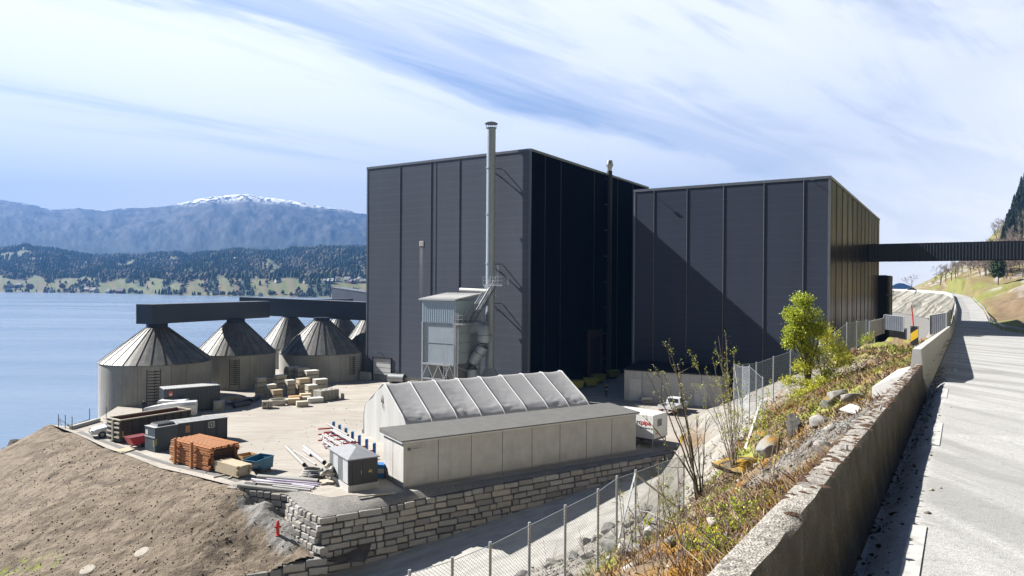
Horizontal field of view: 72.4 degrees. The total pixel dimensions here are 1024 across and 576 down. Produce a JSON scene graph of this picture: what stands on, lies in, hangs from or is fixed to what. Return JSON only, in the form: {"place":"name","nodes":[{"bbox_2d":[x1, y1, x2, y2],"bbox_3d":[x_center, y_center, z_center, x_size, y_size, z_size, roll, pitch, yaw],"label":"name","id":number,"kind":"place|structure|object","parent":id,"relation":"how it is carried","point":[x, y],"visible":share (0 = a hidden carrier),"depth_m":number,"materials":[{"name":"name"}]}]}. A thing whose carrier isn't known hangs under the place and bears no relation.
{"place":"outdoors","nodes":[
{"label":"outdoors","id":0,"kind":"place"},
{"bbox_2d":[143,400,197,414],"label":"covered boat","id":1,"kind":"object","parent":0,"point":[192,404],"visible":0.49,"depth_m":76.34,"materials":[{"name":"white paint"}]},
{"bbox_2d":[0,194,366,297],"bbox_3d":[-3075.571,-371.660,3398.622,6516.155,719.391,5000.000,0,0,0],"label":"hills","id":2,"kind":"structure","parent":0,"point":[216,223],"depth_m":3869.86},
{"bbox_2d":[0,242,365,296],"bbox_3d":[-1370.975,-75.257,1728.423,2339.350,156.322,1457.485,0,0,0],"label":"woods","id":3,"kind":"object","parent":2,"relation":"on","point":[204,265],"visible":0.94,"depth_m":1583.12,"materials":[{"name":"plant"}]},
{"bbox_2d":[0,420,371,575],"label":"earth bank","id":4,"kind":"structure","parent":0,"point":[15,456],"depth_m":49.82,"materials":[{"name":"soil"}]},
{"bbox_2d":[0,437,309,575],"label":"loose stones","id":5,"kind":"object","parent":4,"relation":"on","point":[113,513],"visible":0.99,"depth_m":50.71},
{"bbox_2d":[227,485,327,566],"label":"retaining wall","id":6,"kind":"structure","parent":4,"relation":"on","point":[304,521],"depth_m":48.09,"materials":[{"name":"stone"}]},
{"bbox_2d":[237,483,298,491],"bbox_3d":[-17.805,14.647,51.059,4.756,0.550,0.300,0,0,9],"label":"pipe","id":7,"kind":"object","parent":6,"relation":"on","point":[249,486],"visible":0.97,"depth_m":50.97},
{"bbox_2d":[247,555,327,575],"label":"retaining wall","id":8,"kind":"structure","parent":4,"relation":"on","point":[306,566],"depth_m":45.65,"materials":[{"name":"stone"}]},
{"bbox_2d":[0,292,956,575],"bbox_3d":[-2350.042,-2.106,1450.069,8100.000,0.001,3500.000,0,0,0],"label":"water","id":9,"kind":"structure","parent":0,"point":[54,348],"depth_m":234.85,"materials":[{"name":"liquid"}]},
{"bbox_2d":[54,332,928,496],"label":"yard","id":10,"kind":"structure","parent":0,"point":[259,427],"depth_m":71.75,"materials":[{"name":"concrete"}]},
{"bbox_2d":[69,418,100,428],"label":"concrete kerb","id":11,"kind":"structure","parent":10,"relation":"on","point":[82,424],"depth_m":73.14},
{"bbox_2d":[89,423,106,437],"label":"parked car","id":12,"kind":"object","parent":10,"relation":"on","point":[100,431],"visible":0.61,"depth_m":67.45,"materials":[{"name":"white metal"}]},
{"bbox_2d":[123,433,144,446],"bbox_3d":[-34.256,13.979,63.740,1.200,1.044,1.750,1,0,35],"label":"tipping cart","id":13,"kind":"object","parent":10,"relation":"on","point":[136,440],"visible":0.88,"depth_m":63.37,"materials":[{"name":"red paint"}]},
{"bbox_2d":[106,406,191,441],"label":"open skip","id":14,"kind":"object","parent":10,"relation":"on","point":[119,427],"visible":0.74,"depth_m":66.66,"materials":[{"name":"brown metal"}]},
{"bbox_2d":[97,323,212,417],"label":"silo","id":15,"kind":"object","parent":10,"relation":"on","point":[147,362],"visible":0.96,"depth_m":86.10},
{"bbox_2d":[77,431,241,481],"bbox_3d":[-32.277,14.527,61.237,28.483,0.001,1.344,1,0,37],"label":"drainage strip","id":16,"kind":"object","parent":10,"relation":"on","point":[148,457],"visible":1,"depth_m":59.00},
{"bbox_2d":[144,420,177,451],"bbox_3d":[-31.624,13.283,63.039,1.830,2.390,2.150,1,0,36],"label":"kiosk","id":17,"kind":"object","parent":10,"relation":"on","point":[159,435],"visible":1,"depth_m":62.40,"materials":[{"name":"grey metal"}]},
{"bbox_2d":[159,382,219,409],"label":"shipping container","id":18,"kind":"object","parent":10,"relation":"on","point":[205,395],"visible":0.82,"depth_m":81.76,"materials":[{"name":"metal"}]},
{"bbox_2d":[170,414,227,438],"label":"shipping container","id":19,"kind":"object","parent":10,"relation":"on","point":[215,425],"visible":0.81,"depth_m":65.79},
{"bbox_2d":[169,434,239,470],"bbox_3d":[-25.652,13.515,58.017,5.993,2.150,3.000,1,0,35],"label":"timber stack","id":20,"kind":"object","parent":10,"relation":"on","point":[202,451],"visible":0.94,"depth_m":57.16,"materials":[{"name":"orange wood"}]},
{"bbox_2d":[213,399,224,410],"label":"ibc tank","id":21,"kind":"object","parent":10,"relation":"on","point":[218,405],"visible":1,"depth_m":82.19,"materials":[{"name":"grey plastic"}]},
{"bbox_2d":[199,318,275,389],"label":"silo","id":22,"kind":"object","parent":10,"relation":"on","point":[241,352],"visible":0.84,"depth_m":99.65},
{"bbox_2d":[136,301,269,323],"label":"conveyor gallery","id":23,"kind":"object","parent":22,"relation":"on","point":[162,313],"visible":1,"depth_m":95.81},
{"bbox_2d":[243,453,273,472],"bbox_3d":[-20.224,14.046,55.781,1.440,1.180,1.960,1,0,25],"label":"tipping skip","id":24,"kind":"object","parent":10,"relation":"on","point":[262,462],"visible":0.98,"depth_m":55.77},
{"bbox_2d":[255,377,266,396],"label":"pallet box","id":25,"kind":"object","parent":10,"relation":"on","point":[260,382],"visible":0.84,"depth_m":92.19,"materials":[{"name":"grey wood"}]},
{"bbox_2d":[264,383,276,399],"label":"pallet box","id":26,"kind":"object","parent":10,"relation":"on","point":[268,387],"visible":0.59,"depth_m":90.22,"materials":[{"name":"grey wood"}]},
{"bbox_2d":[273,374,286,391],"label":"pallet box","id":27,"kind":"object","parent":10,"relation":"on","point":[279,380],"visible":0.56,"depth_m":96.39,"materials":[{"name":"grey wood"}]},
{"bbox_2d":[264,317,304,368],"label":"silo","id":28,"kind":"object","parent":10,"relation":"on","point":[283,332],"visible":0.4,"depth_m":125.03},
{"bbox_2d":[256,474,319,482],"bbox_3d":[-16.986,14.460,52.949,5.085,0.380,0.380,0,0,13],"label":"pipe","id":29,"kind":"object","parent":10,"relation":"on","point":[261,476],"visible":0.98,"depth_m":52.80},
{"bbox_2d":[284,379,294,395],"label":"pallet box","id":30,"kind":"object","parent":10,"relation":"on","point":[289,384],"visible":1,"depth_m":93.77,"materials":[{"name":"grey wood"}]},
{"bbox_2d":[295,377,309,394],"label":"pallet box","id":31,"kind":"object","parent":10,"relation":"on","point":[300,385],"visible":0.69,"depth_m":94.61,"materials":[{"name":"brown wood"}]},
{"bbox_2d":[303,369,318,383],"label":"pallet box","id":32,"kind":"object","parent":10,"relation":"on","point":[311,374],"visible":0.43,"depth_m":100.25,"materials":[{"name":"grey wood"}]},
{"bbox_2d":[300,466,323,476],"bbox_3d":[-15.674,14.428,55.019,1.872,0.545,1.707,0,0,0],"label":"hose coil","id":33,"kind":"object","parent":10,"relation":"on","point":[306,471],"visible":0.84,"depth_m":54.73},
{"bbox_2d":[312,378,327,388],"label":"pallet box","id":34,"kind":"object","parent":10,"relation":"on","point":[321,383],"visible":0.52,"depth_m":98.67,"materials":[{"name":"grey wood"}]},
{"bbox_2d":[278,317,362,382],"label":"silo","id":35,"kind":"object","parent":10,"relation":"on","point":[329,349],"visible":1,"depth_m":107.76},
{"bbox_2d":[239,297,365,320],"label":"conveyor gallery","id":36,"kind":"object","parent":35,"relation":"on","point":[312,308],"visible":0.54,"depth_m":115.46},
{"bbox_2d":[313,387,338,400],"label":"block row","id":37,"kind":"object","parent":10,"relation":"on","point":[330,393],"visible":0.93,"depth_m":90.17,"materials":[{"name":"concrete"}]},
{"bbox_2d":[319,463,334,484],"bbox_3d":[-13.885,13.981,52.867,1.400,1.422,1.506,0,0,-29],"label":"pipe bend pallet","id":38,"kind":"object","parent":10,"relation":"on","point":[327,472],"visible":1,"depth_m":52.47,"materials":[{"name":"white plastic"}]},
{"bbox_2d":[331,319,354,336],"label":"silo","id":39,"kind":"object","parent":10,"relation":"on","point":[346,327],"visible":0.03,"depth_m":134.05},
{"bbox_2d":[318,421,375,452],"bbox_3d":[-14.314,13.558,60.535,1.928,2.200,11.210,0,0,-32],"label":"cantilever rack","id":40,"kind":"object","parent":10,"relation":"on","point":[352,437],"visible":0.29,"depth_m":60.54,"materials":[{"name":"metal"}]},
{"bbox_2d":[327,444,379,495],"bbox_3d":[-11.994,13.526,52.735,2.457,3.360,4.495,0,0,-33],"label":"transformer kiosk","id":41,"kind":"object","parent":10,"relation":"on","point":[355,469],"visible":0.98,"depth_m":51.21,"materials":[{"name":"metal"}]},
{"bbox_2d":[352,460,361,484],"bbox_3d":[-11.196,13.360,50.671,0.740,1.720,0.070,0,0,-33],"label":"door","id":42,"kind":"structure","parent":41,"relation":"in","point":[356,465],"depth_m":50.67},
{"bbox_2d":[362,458,372,482],"bbox_3d":[-10.535,13.362,51.108,0.776,1.720,0.070,0,0,-33],"label":"door","id":43,"kind":"structure","parent":41,"relation":"in","point":[367,476],"depth_m":51.09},
{"bbox_2d":[349,320,365,370],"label":"silo","id":44,"kind":"object","parent":10,"relation":"on","point":[357,335],"visible":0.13,"depth_m":115.78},
{"bbox_2d":[331,287,365,301],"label":"conveyor gallery","id":45,"kind":"object","parent":44,"relation":"on","point":[348,293],"visible":0.46,"depth_m":130.84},
{"bbox_2d":[387,373,404,382],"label":"steel tank","id":46,"kind":"object","parent":10,"relation":"on","point":[395,378],"visible":0.94,"depth_m":105.73,"materials":[{"name":"metal"}]},
{"bbox_2d":[233,448,677,516],"bbox_3d":[-0.884,15.033,55.175,39.611,0.678,7.905,0,0,-20],"label":"gravel apron","id":47,"kind":"object","parent":10,"relation":"on","point":[320,506],"visible":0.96,"depth_m":50.07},
{"bbox_2d":[418,272,507,380],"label":"dust filter","id":48,"kind":"object","parent":10,"relation":"on","point":[456,334],"visible":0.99,"depth_m":91.83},
{"bbox_2d":[362,370,588,442],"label":"fabric hall","id":49,"kind":"structure","parent":10,"relation":"on","point":[405,403],"depth_m":68.06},
{"bbox_2d":[481,121,502,376],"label":"steel chimney","id":50,"kind":"object","parent":10,"relation":"on","point":[489,370],"visible":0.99,"depth_m":95.09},
{"bbox_2d":[359,148,648,381],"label":"storage hall","id":51,"kind":"structure","parent":10,"relation":"on","point":[426,229],"depth_m":103.63,"materials":[{"name":"metal"}]},
{"bbox_2d":[373,358,390,374],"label":"sectional door","id":52,"kind":"structure","parent":51,"relation":"in","point":[380,366],"depth_m":108.47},
{"bbox_2d":[604,160,612,377],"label":"flue pipe","id":53,"kind":"object","parent":51,"relation":"attached to","point":[609,164],"visible":0.98,"depth_m":113.57,"materials":[{"name":"silver metal"}]},
{"bbox_2d":[379,403,639,492],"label":"storage building","id":54,"kind":"structure","parent":10,"relation":"on","point":[422,454],"depth_m":56.51,"materials":[{"name":"concrete"}]},
{"bbox_2d":[582,377,598,386],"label":"yellow skip","id":55,"kind":"object","parent":10,"relation":"on","point":[590,381],"visible":1,"depth_m":103.36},
{"bbox_2d":[625,406,667,448],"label":"site trailer","id":56,"kind":"object","parent":10,"relation":"on","point":[644,426],"visible":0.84,"depth_m":65.30,"materials":[{"name":"white paint"}]},
{"bbox_2d":[658,396,687,414],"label":"pickup truck","id":57,"kind":"object","parent":10,"relation":"on","point":[677,401],"visible":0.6,"depth_m":82.97,"materials":[{"name":"white metal"}]},
{"bbox_2d":[623,360,730,407],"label":"concrete shed","id":58,"kind":"structure","parent":10,"relation":"on","point":[637,383],"depth_m":89.53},
{"bbox_2d":[629,379,640,400],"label":"door","id":59,"kind":"structure","parent":58,"relation":"in","point":[634,384],"depth_m":91.14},
{"bbox_2d":[694,383,706,406],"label":"door","id":60,"kind":"structure","parent":58,"relation":"in","point":[698,400],"depth_m":87.29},
{"bbox_2d":[632,176,879,400],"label":"storage hall","id":61,"kind":"structure","parent":10,"relation":"on","point":[736,264],"depth_m":92.00,"materials":[{"name":"metal"}]},
{"bbox_2d":[325,462,669,575],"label":"service road","id":62,"kind":"structure","parent":0,"point":[434,553],"depth_m":49.87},
{"bbox_2d":[0,0,1023,286],"label":"sky","id":63,"kind":"structure","parent":0,"point":[915,108],"materials":[{"name":"blue"}]},
{"bbox_2d":[531,337,928,575],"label":"hillside slope","id":64,"kind":"structure","parent":0,"point":[712,432],"depth_m":36.91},
{"bbox_2d":[315,452,675,575],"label":"retaining wall","id":65,"kind":"structure","parent":64,"relation":"on","point":[390,530],"depth_m":51.04,"materials":[{"name":"stone"}]},
{"bbox_2d":[408,454,684,575],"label":"chain link fence","id":66,"kind":"object","parent":64,"relation":"on","point":[629,495],"visible":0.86,"depth_m":18.87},
{"bbox_2d":[614,503,638,570],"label":"dry shrub","id":67,"kind":"object","parent":64,"relation":"on","point":[621,551],"visible":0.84,"depth_m":7.43,"materials":[{"name":"brown plant"}]},
{"bbox_2d":[616,538,640,557],"bbox_3d":[1.482,3.262,8.691,0.375,0.240,0.351,1,0,27],"label":"boulder","id":68,"kind":"object","parent":64,"relation":"on","point":[627,544],"visible":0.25,"depth_m":8.61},
{"bbox_2d":[611,477,652,569],"bbox_3d":[1.133,2.279,6.604,0.397,0.915,0.424,0,0,10],"label":"dry shrub","id":69,"kind":"object","parent":64,"relation":"on","point":[615,534],"visible":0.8,"depth_m":6.64,"materials":[{"name":"brown plant"}]},
{"bbox_2d":[642,522,667,535],"bbox_3d":[4.288,7.404,21.326,0.678,0.523,0.835,0,0,-40],"label":"boulder","id":70,"kind":"object","parent":64,"relation":"on","point":[647,529],"visible":0.34,"depth_m":21.15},
{"bbox_2d":[628,490,690,573],"bbox_3d":[1.319,2.193,6.152,0.605,0.776,0.401,1,0,29],"label":"dry shrub","id":71,"kind":"object","parent":64,"relation":"on","point":[642,539],"visible":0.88,"depth_m":6.14,"materials":[{"name":"brown plant"}]},
{"bbox_2d":[654,460,688,547],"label":"dry shrub","id":72,"kind":"object","parent":64,"relation":"on","point":[660,502],"visible":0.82,"depth_m":7.06,"materials":[{"name":"brown plant"}]},
{"bbox_2d":[643,341,715,499],"bbox_3d":[5.777,4.680,24.988,2.829,5.799,2.608,0,0,0],"label":"sapling bush","id":73,"kind":"object","parent":64,"relation":"on","point":[691,457],"visible":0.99,"depth_m":24.77,"materials":[{"name":"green plant"}]},
{"bbox_2d":[655,450,719,569],"bbox_3d":[1.361,1.709,5.161,0.456,0.855,0.556,1,0,31],"label":"dry shrub","id":74,"kind":"object","parent":64,"relation":"on","point":[685,520],"visible":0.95,"depth_m":5.11,"materials":[{"name":"brown plant"}]},
{"bbox_2d":[643,513,742,551],"bbox_3d":[1.445,2.000,5.599,0.493,0.355,0.655,0,0,-42],"label":"leafy shrub","id":75,"kind":"object","parent":64,"relation":"on","point":[649,523],"visible":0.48,"depth_m":5.63,"materials":[{"name":"green plant"}]},
{"bbox_2d":[526,378,880,575],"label":"loose rubble","id":76,"kind":"object","parent":64,"relation":"on","point":[830,427],"visible":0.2,"depth_m":19.67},
{"bbox_2d":[680,503,740,557],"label":"leafy shrub","id":77,"kind":"object","parent":64,"relation":"on","point":[715,541],"visible":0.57,"depth_m":4.88,"materials":[{"name":"green plant"}]},
{"bbox_2d":[687,335,746,474],"bbox_3d":[7.493,4.137,25.078,2.741,5.182,1.926,0,0,-40],"label":"sapling bush","id":78,"kind":"object","parent":64,"relation":"on","point":[733,433],"visible":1,"depth_m":24.90,"materials":[{"name":"green plant"}]},
{"bbox_2d":[694,522,752,563],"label":"leafy shrub","id":79,"kind":"object","parent":64,"relation":"on","point":[698,532],"visible":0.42,"depth_m":4.98,"materials":[{"name":"green plant"}]},
{"bbox_2d":[704,496,757,534],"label":"leafy shrub","id":80,"kind":"object","parent":64,"relation":"on","point":[712,511],"visible":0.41,"depth_m":5.76,"materials":[{"name":"green plant"}]},
{"bbox_2d":[711,457,757,475],"bbox_3d":[8.192,6.464,25.286,1.592,0.739,1.593,0,0,-6],"label":"boulder","id":81,"kind":"object","parent":64,"relation":"on","point":[742,462],"visible":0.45,"depth_m":24.99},
{"bbox_2d":[541,339,951,575],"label":"ground cover","id":82,"kind":"object","parent":64,"relation":"on","point":[891,365],"visible":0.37,"depth_m":17.53,"materials":[{"name":"plant"}]},
{"bbox_2d":[716,492,780,523],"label":"leafy shrub","id":83,"kind":"object","parent":64,"relation":"on","point":[736,508],"visible":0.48,"depth_m":5.89,"materials":[{"name":"green plant"}]},
{"bbox_2d":[734,365,763,424],"bbox_3d":[11.562,5.429,34.512,0.214,3.387,3.086,0,0,-8],"label":"chain link fence","id":84,"kind":"object","parent":64,"relation":"on","point":[744,379],"visible":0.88,"depth_m":34.31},
{"bbox_2d":[735,482,789,516],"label":"leafy shrub","id":85,"kind":"object","parent":64,"relation":"on","point":[750,502],"visible":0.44,"depth_m":6.32,"materials":[{"name":"green plant"}]},
{"bbox_2d":[741,379,794,457],"bbox_3d":[9.680,5.035,26.267,2.262,2.982,1.318,0,0,-40],"label":"sapling bush","id":86,"kind":"object","parent":64,"relation":"on","point":[755,454],"visible":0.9,"depth_m":26.35,"materials":[{"name":"green plant"}]},
{"bbox_2d":[755,435,783,458],"bbox_3d":[7.470,4.593,20.069,0.892,0.730,0.944,0,0,16],"label":"boulder","id":87,"kind":"object","parent":64,"relation":"on","point":[766,441],"visible":0.64,"depth_m":19.88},
{"bbox_2d":[759,419,784,487],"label":"dry shrub","id":88,"kind":"object","parent":64,"relation":"on","point":[774,456],"visible":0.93,"depth_m":7.67,"materials":[{"name":"brown plant"}]},
{"bbox_2d":[786,413,802,436],"bbox_3d":[8.020,3.962,19.758,0.432,0.781,0.545,0,0,0],"label":"boulder","id":89,"kind":"object","parent":64,"relation":"on","point":[797,420],"visible":0.59,"depth_m":19.66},
{"bbox_2d":[783,415,817,462],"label":"dry shrub","id":90,"kind":"object","parent":64,"relation":"on","point":[794,442],"visible":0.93,"depth_m":11.93,"materials":[{"name":"brown plant"}]},
{"bbox_2d":[733,319,874,423],"bbox_3d":[25.650,5.063,54.495,1.887,5.124,46.646,1,0,35],"label":"chain link fence","id":91,"kind":"object","parent":64,"relation":"on","point":[866,323],"visible":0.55,"depth_m":40.62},
{"bbox_2d":[779,290,832,385],"bbox_3d":[15.533,2.855,37.305,2.788,5.493,1.906,0,0,0],"label":"young tree","id":92,"kind":"object","parent":64,"relation":"on","point":[799,330],"visible":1,"depth_m":36.99,"materials":[{"name":"green plant"}]},
{"bbox_2d":[736,396,878,500],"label":"shoulder gravel","id":93,"kind":"structure","parent":64,"relation":"on","point":[840,427],"depth_m":12.25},
{"bbox_2d":[707,364,925,575],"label":"parapet wall","id":94,"kind":"structure","parent":64,"relation":"on","point":[824,512],"depth_m":4.88,"materials":[{"name":"concrete"}]},
{"bbox_2d":[778,322,854,399],"bbox_3d":[16.784,4.074,37.072,5.596,4.486,3.061,0,0,-24],"label":"leafy bush","id":95,"kind":"object","parent":64,"relation":"on","point":[823,372],"visible":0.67,"depth_m":37.23,"materials":[{"name":"green plant"}]},
{"bbox_2d":[809,415,826,427],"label":"boulder","id":96,"kind":"object","parent":64,"relation":"on","point":[814,420],"visible":0.6,"depth_m":18.01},
{"bbox_2d":[813,440,832,452],"bbox_3d":[4.717,2.406,10.471,0.339,0.257,0.275,0,0,-13],"label":"boulder","id":97,"kind":"object","parent":64,"relation":"on","point":[821,443],"visible":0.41,"depth_m":10.42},
{"bbox_2d":[827,389,846,400],"bbox_3d":[11.849,3.923,25.578,0.912,0.500,0.889,0,0,-28],"label":"boulder","id":98,"kind":"object","parent":64,"relation":"on","point":[833,394],"visible":0.68,"depth_m":25.29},
{"bbox_2d":[840,393,863,402],"bbox_3d":[9.629,3.093,19.812,0.590,0.313,0.701,0,0,20],"label":"boulder","id":99,"kind":"object","parent":64,"relation":"on","point":[848,397],"visible":0.77,"depth_m":19.56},
{"bbox_2d":[869,318,884,337],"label":"corrugated screen","id":100,"kind":"object","parent":64,"relation":"on","point":[876,326],"visible":0.88,"depth_m":68.06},
{"bbox_2d":[884,314,903,331],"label":"corrugated screen","id":101,"kind":"object","parent":64,"relation":"on","point":[893,322],"visible":0.97,"depth_m":74.54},
{"bbox_2d":[929,312,946,334],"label":"corrugated screen","id":102,"kind":"object","parent":64,"relation":"on","point":[937,323],"visible":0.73,"depth_m":75.20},
{"bbox_2d":[892,312,928,339],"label":"access road","id":103,"kind":"structure","parent":0,"point":[922,323],"depth_m":294.62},
{"bbox_2d":[878,275,893,341],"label":"service tower","id":104,"kind":"structure","parent":103,"relation":"on","point":[886,291],"depth_m":137.96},
{"bbox_2d":[892,328,906,339],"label":"dark container","id":105,"kind":"object","parent":103,"relation":"on","point":[899,334],"visible":0.25,"depth_m":149.03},
{"bbox_2d":[892,291,953,337],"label":"rock cutting","id":106,"kind":"object","parent":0,"point":[925,305],"visible":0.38,"depth_m":372.78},
{"bbox_2d":[853,293,1023,575],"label":"road","id":107,"kind":"structure","parent":0,"point":[972,466],"depth_m":6.97,"materials":[{"name":"asphalt"}]},
{"bbox_2d":[851,366,951,575],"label":"gutter debris","id":108,"kind":"object","parent":107,"relation":"on","point":[878,545],"visible":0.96,"depth_m":7.30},
{"bbox_2d":[872,318,954,397],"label":"concrete barrier","id":109,"kind":"object","parent":107,"relation":"on","point":[926,353],"visible":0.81,"depth_m":19.30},
{"bbox_2d":[910,305,918,347],"bbox_3d":[11.320,1.359,19.656,0.214,1.734,0.078,1,0,40],"label":"hazard marker","id":110,"kind":"object","parent":109,"relation":"attached to","point":[914,333],"visible":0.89,"depth_m":19.64,"materials":[{"name":"black paint"}]},
{"bbox_2d":[893,289,956,321],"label":"concrete barrier","id":111,"kind":"object","parent":107,"relation":"on","point":[945,293],"visible":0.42,"depth_m":355.06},
{"bbox_2d":[899,300,1023,575],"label":"road marking","id":112,"kind":"object","parent":107,"relation":"on","point":[913,551],"visible":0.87,"depth_m":4.61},
{"bbox_2d":[912,221,1023,333],"bbox_3d":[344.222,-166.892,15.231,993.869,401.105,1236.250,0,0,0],"label":"hillside","id":113,"kind":"structure","parent":0,"point":[1002,302],"depth_m":234.03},
{"bbox_2d":[869,241,1023,261],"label":"conveyor gallery","id":114,"kind":"object","parent":113,"relation":"on","point":[969,251],"visible":1,"depth_m":115.00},
{"bbox_2d":[988,260,1006,284],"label":"pine tree","id":115,"kind":"object","parent":113,"relation":"on","point":[997,268],"visible":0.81,"depth_m":235.05,"materials":[{"name":"green plant"}]},
{"bbox_3d":[-22.548,14.571,54.358,1.002,0.100,1.076,0,0,0],"label":"batten","id":116,"kind":"object","parent":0,"visible":0},
{"bbox_2d":[214,458,251,477],"bbox_3d":[-21.898,14.064,54.846,3.428,0.830,1.185,1,0,37],"label":"plank stack","id":117,"kind":"object","parent":116,"relation":"on","point":[233,467],"visible":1,"depth_m":54.28,"materials":[{"name":"brown wood"}]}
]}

